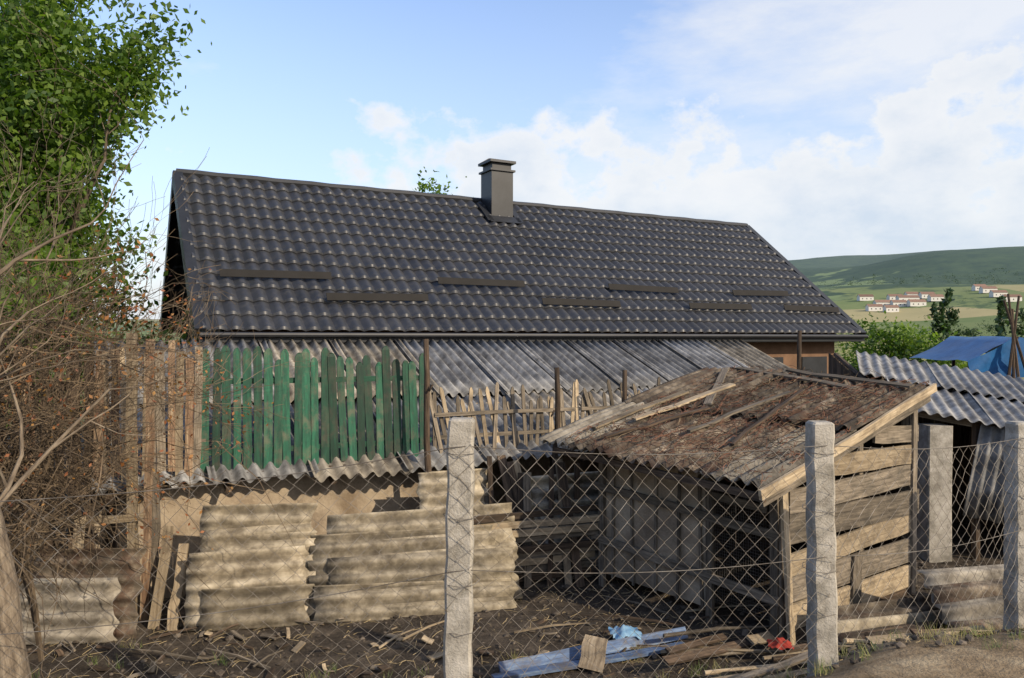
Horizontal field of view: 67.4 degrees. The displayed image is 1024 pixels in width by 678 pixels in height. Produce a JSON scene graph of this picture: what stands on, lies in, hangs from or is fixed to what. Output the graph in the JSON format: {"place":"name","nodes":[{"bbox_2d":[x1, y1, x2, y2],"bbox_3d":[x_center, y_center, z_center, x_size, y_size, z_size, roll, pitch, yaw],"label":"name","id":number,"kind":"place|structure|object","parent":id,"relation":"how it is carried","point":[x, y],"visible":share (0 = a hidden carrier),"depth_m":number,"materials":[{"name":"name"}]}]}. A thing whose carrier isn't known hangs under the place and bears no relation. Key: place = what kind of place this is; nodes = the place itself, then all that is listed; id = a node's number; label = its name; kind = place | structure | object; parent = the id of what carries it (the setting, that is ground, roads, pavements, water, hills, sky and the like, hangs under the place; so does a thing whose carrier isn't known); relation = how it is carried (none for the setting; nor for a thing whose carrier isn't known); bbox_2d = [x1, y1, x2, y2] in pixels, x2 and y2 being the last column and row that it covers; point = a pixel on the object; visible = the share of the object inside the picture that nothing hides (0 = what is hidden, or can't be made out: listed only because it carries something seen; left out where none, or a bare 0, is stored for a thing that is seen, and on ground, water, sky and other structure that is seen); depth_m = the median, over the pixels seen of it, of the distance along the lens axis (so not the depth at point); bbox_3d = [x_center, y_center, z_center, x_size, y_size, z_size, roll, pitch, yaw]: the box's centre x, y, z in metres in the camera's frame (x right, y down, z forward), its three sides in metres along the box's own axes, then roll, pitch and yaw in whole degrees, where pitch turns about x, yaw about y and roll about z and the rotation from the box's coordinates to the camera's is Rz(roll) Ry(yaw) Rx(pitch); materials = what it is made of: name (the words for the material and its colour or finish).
{"place":"outdoors","nodes":[
{"label":"outdoors","id":0,"kind":"place"},
{"bbox_2d":[0,0,1023,319],"label":"sky","id":1,"kind":"structure","parent":0,"point":[825,128],"materials":[{"name":"blue"}]},
{"bbox_2d":[5,246,1023,677],"bbox_3d":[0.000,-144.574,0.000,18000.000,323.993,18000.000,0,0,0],"label":"ground","id":2,"kind":"structure","parent":0,"point":[917,658],"depth_m":7.13,"materials":[{"name":"brown soil"}]},
{"bbox_2d":[0,333,97,577],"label":"plank fence","id":3,"kind":"object","parent":2,"relation":"on","point":[51,542],"visible":0.16,"depth_m":7.46,"materials":[{"name":"brown wood"}]},
{"bbox_2d":[0,1,164,274],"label":"deciduous tree","id":4,"kind":"object","parent":2,"relation":"on","point":[121,234],"depth_m":15.84,"materials":[{"name":"green plant"}]},
{"bbox_2d":[18,548,146,644],"bbox_3d":[-3.970,2.308,6.908,1.226,0.802,0.298,0,0,-5],"label":"corrugated slate stack","id":5,"kind":"object","parent":2,"relation":"on","point":[110,592],"visible":0.62,"depth_m":6.90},
{"bbox_2d":[0,130,197,428],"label":"deciduous tree","id":6,"kind":"object","parent":2,"relation":"on","point":[33,220],"visible":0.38,"depth_m":12.81,"materials":[{"name":"green plant"}]},
{"bbox_2d":[11,513,188,630],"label":"leaning planks","id":7,"kind":"object","parent":2,"relation":"on","point":[156,604],"visible":0.43,"depth_m":7.26,"materials":[{"name":"brown wood"}]},
{"bbox_2d":[0,0,211,475],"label":"deciduous tree","id":8,"kind":"object","parent":2,"relation":"on","point":[21,51],"visible":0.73,"depth_m":13.05,"materials":[{"name":"green plant"}]},
{"bbox_2d":[0,1,242,677],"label":"bare tree","id":9,"kind":"object","parent":2,"relation":"on","point":[11,616],"visible":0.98,"depth_m":4.36,"materials":[{"name":"brown plant"}]},
{"bbox_2d":[0,219,295,677],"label":"bare shrub","id":10,"kind":"object","parent":2,"relation":"on","point":[50,474],"visible":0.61,"depth_m":5.71,"materials":[{"name":"brown plant"}]},
{"bbox_2d":[0,199,297,570],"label":"bare shrub","id":11,"kind":"object","parent":2,"relation":"on","point":[106,323],"visible":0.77,"depth_m":5.60,"materials":[{"name":"brown plant"}]},
{"bbox_2d":[93,333,205,620],"bbox_3d":[-3.558,1.370,7.597,1.051,2.862,0.636,0,0,-28],"label":"slab wood fence","id":12,"kind":"object","parent":2,"relation":"on","point":[142,599],"visible":0.5,"depth_m":7.61,"materials":[{"name":"brown wood"}]},
{"bbox_2d":[0,134,314,661],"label":"bare shrub","id":13,"kind":"object","parent":2,"relation":"on","point":[34,611],"visible":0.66,"depth_m":5.72,"materials":[{"name":"brown plant"}]},
{"bbox_2d":[184,503,317,631],"bbox_3d":[-2.471,2.171,7.385,1.220,1.094,0.526,0,0,-13],"label":"corrugated slate stack","id":14,"kind":"object","parent":2,"relation":"on","point":[228,521],"visible":0.94,"depth_m":7.36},
{"bbox_2d":[307,502,522,623],"bbox_3d":[-0.953,2.254,7.733,2.144,1.003,0.583,0,0,-14],"label":"corrugated slate stack","id":15,"kind":"object","parent":2,"relation":"on","point":[371,530],"visible":0.75,"depth_m":7.68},
{"bbox_2d":[416,468,487,508],"bbox_3d":[-0.612,1.953,8.617,0.904,0.921,0.365,0,0,-19],"label":"corrugated slate stack","id":16,"kind":"object","parent":15,"relation":"on","point":[433,486],"visible":0.24,"depth_m":8.62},
{"bbox_2d":[423,339,432,471],"bbox_3d":[-0.961,1.400,8.838,0.124,2.802,0.115,0,0,0],"label":"wooden post","id":17,"kind":"object","parent":2,"relation":"on","point":[427,390],"visible":0.59,"depth_m":8.82,"materials":[{"name":"brown wood"}]},
{"bbox_2d":[413,167,466,194],"bbox_3d":[-1.918,-1.560,25.287,4.537,8.167,5.970,0,0,0],"label":"deciduous tree","id":18,"kind":"object","parent":2,"relation":"on","point":[425,187],"visible":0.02,"depth_m":24.99,"materials":[{"name":"green plant"}]},
{"bbox_2d":[92,338,803,600],"bbox_3d":[0.329,1.418,11.512,11.657,2.864,3.459,0,0,-28],"label":"lean to shed","id":19,"kind":"object","parent":2,"relation":"on","point":[459,367],"visible":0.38,"depth_m":10.78,"materials":[{"name":"grey metal"}]},
{"bbox_2d":[200,345,431,473],"bbox_3d":[-2.142,0.754,8.680,2.631,1.375,0.142,0,0,-29],"label":"green picket fence","id":20,"kind":"object","parent":19,"relation":"on","point":[306,447],"visible":0.89,"depth_m":8.60,"materials":[{"name":"paint"}]},
{"bbox_2d":[430,377,660,453],"bbox_3d":[0.833,0.967,10.313,4.247,0.884,0.161,0,0,-28],"label":"weathered picket fence","id":21,"kind":"object","parent":19,"relation":"on","point":[574,408],"visible":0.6,"depth_m":9.86,"materials":[{"name":"brown wood"}]},
{"bbox_2d":[187,329,833,399],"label":"walls","id":22,"kind":"structure","parent":2,"relation":"on","point":[787,351],"depth_m":16.72,"materials":[{"name":"brown paint"}]},
{"bbox_2d":[182,290,834,339],"bbox_3d":[0.104,-1.420,17.360,13.400,2.879,6.290,0,0,-28],"label":"gable boarding","id":23,"kind":"object","parent":22,"relation":"attached to","point":[190,330],"visible":0.08,"depth_m":15.73,"materials":[{"name":"brown wood"}]},
{"bbox_2d":[167,216,185,333],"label":"roof back","id":24,"kind":"structure","parent":23,"relation":"on","point":[177,267],"depth_m":16.26,"materials":[{"name":"grey metal"}]},
{"bbox_2d":[159,168,867,342],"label":"trim and gutter","id":25,"kind":"structure","parent":22,"relation":"attached to","point":[184,225],"depth_m":14.31,"materials":[{"name":"metal"}]},
{"bbox_2d":[180,174,860,333],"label":"roof front","id":26,"kind":"structure","parent":22,"relation":"attached to","point":[358,241],"depth_m":14.64,"materials":[{"name":"grey metal"}]},
{"bbox_2d":[477,158,523,223],"bbox_3d":[-0.290,-3.165,16.720,0.860,1.530,0.786,0,0,-28],"label":"chimney","id":27,"kind":"object","parent":26,"relation":"on","point":[496,187],"visible":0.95,"depth_m":16.57,"materials":[{"name":"metal"}]},
{"bbox_2d":[219,269,839,311],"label":"snow guards","id":28,"kind":"object","parent":26,"relation":"on","point":[365,296],"visible":1,"depth_m":14.17,"materials":[{"name":"metal"}]},
{"bbox_2d":[772,356,826,375],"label":"windows","id":29,"kind":"structure","parent":22,"relation":"attached to","point":[815,364],"depth_m":17.39,"materials":[{"name":"glass"}]},
{"bbox_2d":[0,417,1023,677],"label":"chain link fence","id":30,"kind":"object","parent":2,"relation":"on","point":[820,559],"visible":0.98,"depth_m":4.31,"materials":[{"name":"metal"}]},
{"bbox_2d":[27,556,1022,677],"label":"soil clods","id":31,"kind":"object","parent":2,"relation":"on","point":[899,644],"visible":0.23,"depth_m":6.76,"materials":[{"name":"brown soil"}]},
{"bbox_2d":[27,596,1023,677],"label":"scrap wood pile","id":32,"kind":"object","parent":2,"relation":"on","point":[689,655],"visible":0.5,"depth_m":6.43,"materials":[{"name":"brown wood"}]},
{"bbox_2d":[766,637,793,649],"bbox_3d":[2.218,2.504,6.349,0.213,0.065,0.191,0,0,0],"label":"red cloth","id":33,"kind":"object","parent":32,"relation":"on","point":[777,641],"visible":0.91,"depth_m":6.32,"materials":[{"name":"red fabric"}]},
{"bbox_2d":[32,616,1023,677],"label":"grass tufts","id":34,"kind":"object","parent":2,"relation":"on","point":[822,663],"visible":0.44,"depth_m":4.75,"materials":[{"name":"green plant"}]},
{"bbox_2d":[33,574,1023,677],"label":"straw litter","id":35,"kind":"object","parent":2,"relation":"on","point":[637,668],"visible":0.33,"depth_m":6.55,"materials":[{"name":"brown plant"}]},
{"bbox_2d":[473,455,599,587],"bbox_3d":[0.235,2.034,8.784,2.277,1.367,1.128,0,0,-17],"label":"lumber pile","id":36,"kind":"object","parent":2,"relation":"on","point":[518,491],"visible":0.66,"depth_m":8.46,"materials":[{"name":"brown wood"}]},
{"bbox_2d":[551,367,559,473],"bbox_3d":[0.522,1.576,9.448,0.139,2.453,0.110,0,0,-22],"label":"wooden post","id":37,"kind":"object","parent":2,"relation":"on","point":[557,400],"visible":0.45,"depth_m":9.42,"materials":[{"name":"brown wood"}]},
{"bbox_2d":[531,471,598,580],"bbox_3d":[0.890,2.159,8.943,1.359,1.141,0.489,0,0,-22],"label":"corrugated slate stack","id":38,"kind":"object","parent":2,"relation":"on","point":[538,494],"visible":0.16,"depth_m":8.94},
{"bbox_2d":[141,268,1023,350],"bbox_3d":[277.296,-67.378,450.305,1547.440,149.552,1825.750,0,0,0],"label":"distant trees","id":39,"kind":"object","parent":2,"relation":"on","point":[953,317],"visible":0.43,"depth_m":329.51,"materials":[{"name":"green plant"}]},
{"bbox_2d":[491,626,687,677],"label":"blue board","id":40,"kind":"object","parent":2,"relation":"on","point":[520,666],"visible":0.72,"depth_m":6.37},
{"bbox_2d":[608,624,641,639],"bbox_3d":[1.002,2.553,6.746,0.285,0.094,0.274,0,0,0],"label":"blue rag","id":41,"kind":"object","parent":40,"relation":"on","point":[623,630],"visible":0.94,"depth_m":6.71,"materials":[{"name":"blue fabric"}]},
{"bbox_2d":[578,634,607,672],"bbox_3d":[0.664,2.567,6.275,0.212,0.226,0.178,0,0,24],"label":"plywood scrap","id":42,"kind":"object","parent":2,"relation":"on","point":[589,651],"visible":0.93,"depth_m":6.26,"materials":[{"name":"brown wood"}]},
{"bbox_2d":[622,370,626,401],"bbox_3d":[1.434,1.601,9.893,0.109,2.402,0.108,0,0,-14],"label":"wooden post","id":43,"kind":"object","parent":2,"relation":"on","point":[624,384],"visible":0.19,"depth_m":9.88,"materials":[{"name":"brown wood"}]},
{"bbox_2d":[539,359,936,644],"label":"chicken coop","id":44,"kind":"structure","parent":2,"relation":"on","point":[715,410],"depth_m":7.79,"materials":[{"name":"brown wood"}]},
{"bbox_2d":[714,490,769,618],"bbox_3d":[2.116,1.950,7.057,0.002,1.101,0.652,0,0,-38],"label":"wire mesh door","id":45,"kind":"structure","parent":44,"relation":"in","point":[715,490],"depth_m":7.15,"materials":[{"name":"grey metal"}]},
{"bbox_2d":[797,331,804,374],"bbox_3d":[4.142,1.341,10.987,0.111,2.922,0.112,0,0,-22],"label":"wooden post","id":46,"kind":"object","parent":2,"relation":"on","point":[799,341],"visible":0.28,"depth_m":10.97,"materials":[{"name":"brown wood"}]},
{"bbox_2d":[857,294,873,300],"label":"village house","id":47,"kind":"structure","parent":2,"relation":"on","point":[865,297],"depth_m":936.00,"materials":[{"name":"paint"}]},
{"bbox_2d":[865,304,882,310],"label":"village house","id":48,"kind":"structure","parent":2,"relation":"on","point":[873,307],"depth_m":846.00,"materials":[{"name":"paint"}]},
{"bbox_2d":[872,300,890,305],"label":"village house","id":49,"kind":"structure","parent":2,"relation":"on","point":[884,302],"depth_m":877.06,"materials":[{"name":"paint"}]},
{"bbox_2d":[882,305,899,311],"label":"village house","id":50,"kind":"structure","parent":2,"relation":"on","point":[890,308],"depth_m":831.00,"materials":[{"name":"paint"}]},
{"bbox_2d":[837,595,948,653],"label":"wooden planks","id":51,"kind":"object","parent":2,"relation":"on","point":[899,613],"visible":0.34,"depth_m":6.80,"materials":[{"name":"brown wood"}]},
{"bbox_2d":[886,294,901,299],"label":"village house","id":52,"kind":"structure","parent":2,"relation":"on","point":[890,296],"depth_m":917.30,"materials":[{"name":"paint"}]},
{"bbox_2d":[889,300,906,306],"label":"village house","id":53,"kind":"structure","parent":2,"relation":"on","point":[901,303],"depth_m":866.00,"materials":[{"name":"paint"}]},
{"bbox_2d":[895,295,919,299],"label":"village house","id":54,"kind":"structure","parent":2,"relation":"on","point":[902,297],"depth_m":897.16,"materials":[{"name":"paint"}]},
{"bbox_2d":[834,310,982,379],"bbox_3d":[12.040,0.935,24.475,5.768,3.754,3.439,0,0,26],"label":"green bush","id":55,"kind":"object","parent":2,"relation":"on","point":[915,345],"visible":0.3,"depth_m":24.37,"materials":[{"name":"green plant"}]},
{"bbox_2d":[904,292,917,294],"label":"village house","id":56,"kind":"structure","parent":2,"relation":"on","point":[910,293],"depth_m":921.62,"materials":[{"name":"ceramic"}]},
{"bbox_2d":[907,299,926,306],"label":"village house","id":57,"kind":"structure","parent":2,"relation":"on","point":[916,302],"depth_m":856.25,"materials":[{"name":"paint"}]},
{"bbox_2d":[828,350,1023,562],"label":"corrugated shed","id":58,"kind":"structure","parent":2,"relation":"on","point":[965,406],"depth_m":9.50,"materials":[{"name":"grey metal"}]},
{"bbox_2d":[918,292,934,298],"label":"village house","id":59,"kind":"structure","parent":2,"relation":"on","point":[923,294],"depth_m":906.78,"materials":[{"name":"paint"}]},
{"bbox_2d":[927,294,943,301],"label":"village house","id":60,"kind":"structure","parent":2,"relation":"on","point":[934,297],"depth_m":876.12,"materials":[{"name":"paint"}]},
{"bbox_2d":[915,564,1003,629],"bbox_3d":[4.644,2.379,6.863,1.926,0.592,0.646,0,0,-9],"label":"corrugated slate stack","id":61,"kind":"object","parent":2,"relation":"on","point":[931,580],"visible":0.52,"depth_m":6.84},
{"bbox_2d":[910,336,1023,376],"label":"blue tarp shelter","id":62,"kind":"object","parent":2,"relation":"on","point":[994,359],"visible":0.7,"depth_m":18.37,"materials":[{"name":"blue plastic"}]},
{"bbox_2d":[971,284,986,290],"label":"village house","id":63,"kind":"structure","parent":2,"relation":"on","point":[975,287],"depth_m":927.58,"materials":[{"name":"ceramic"}]},
{"bbox_2d":[979,286,997,292],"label":"village house","id":64,"kind":"structure","parent":2,"relation":"on","point":[985,289],"depth_m":896.95,"materials":[{"name":"ceramic"}]},
{"bbox_2d":[989,290,1007,296],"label":"village house","id":65,"kind":"structure","parent":2,"relation":"on","point":[995,293],"depth_m":856.00,"materials":[{"name":"paint"}]},
{"bbox_2d":[1001,294,1021,301],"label":"village house","id":66,"kind":"structure","parent":2,"relation":"on","point":[1013,297],"depth_m":816.00,"materials":[{"name":"paint"}]},
{"bbox_2d":[1003,294,1023,377],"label":"wooden pole tripod","id":67,"kind":"object","parent":2,"relation":"on","point":[1013,362],"visible":0.57,"depth_m":17.76,"materials":[{"name":"brown wood"}]}
]}

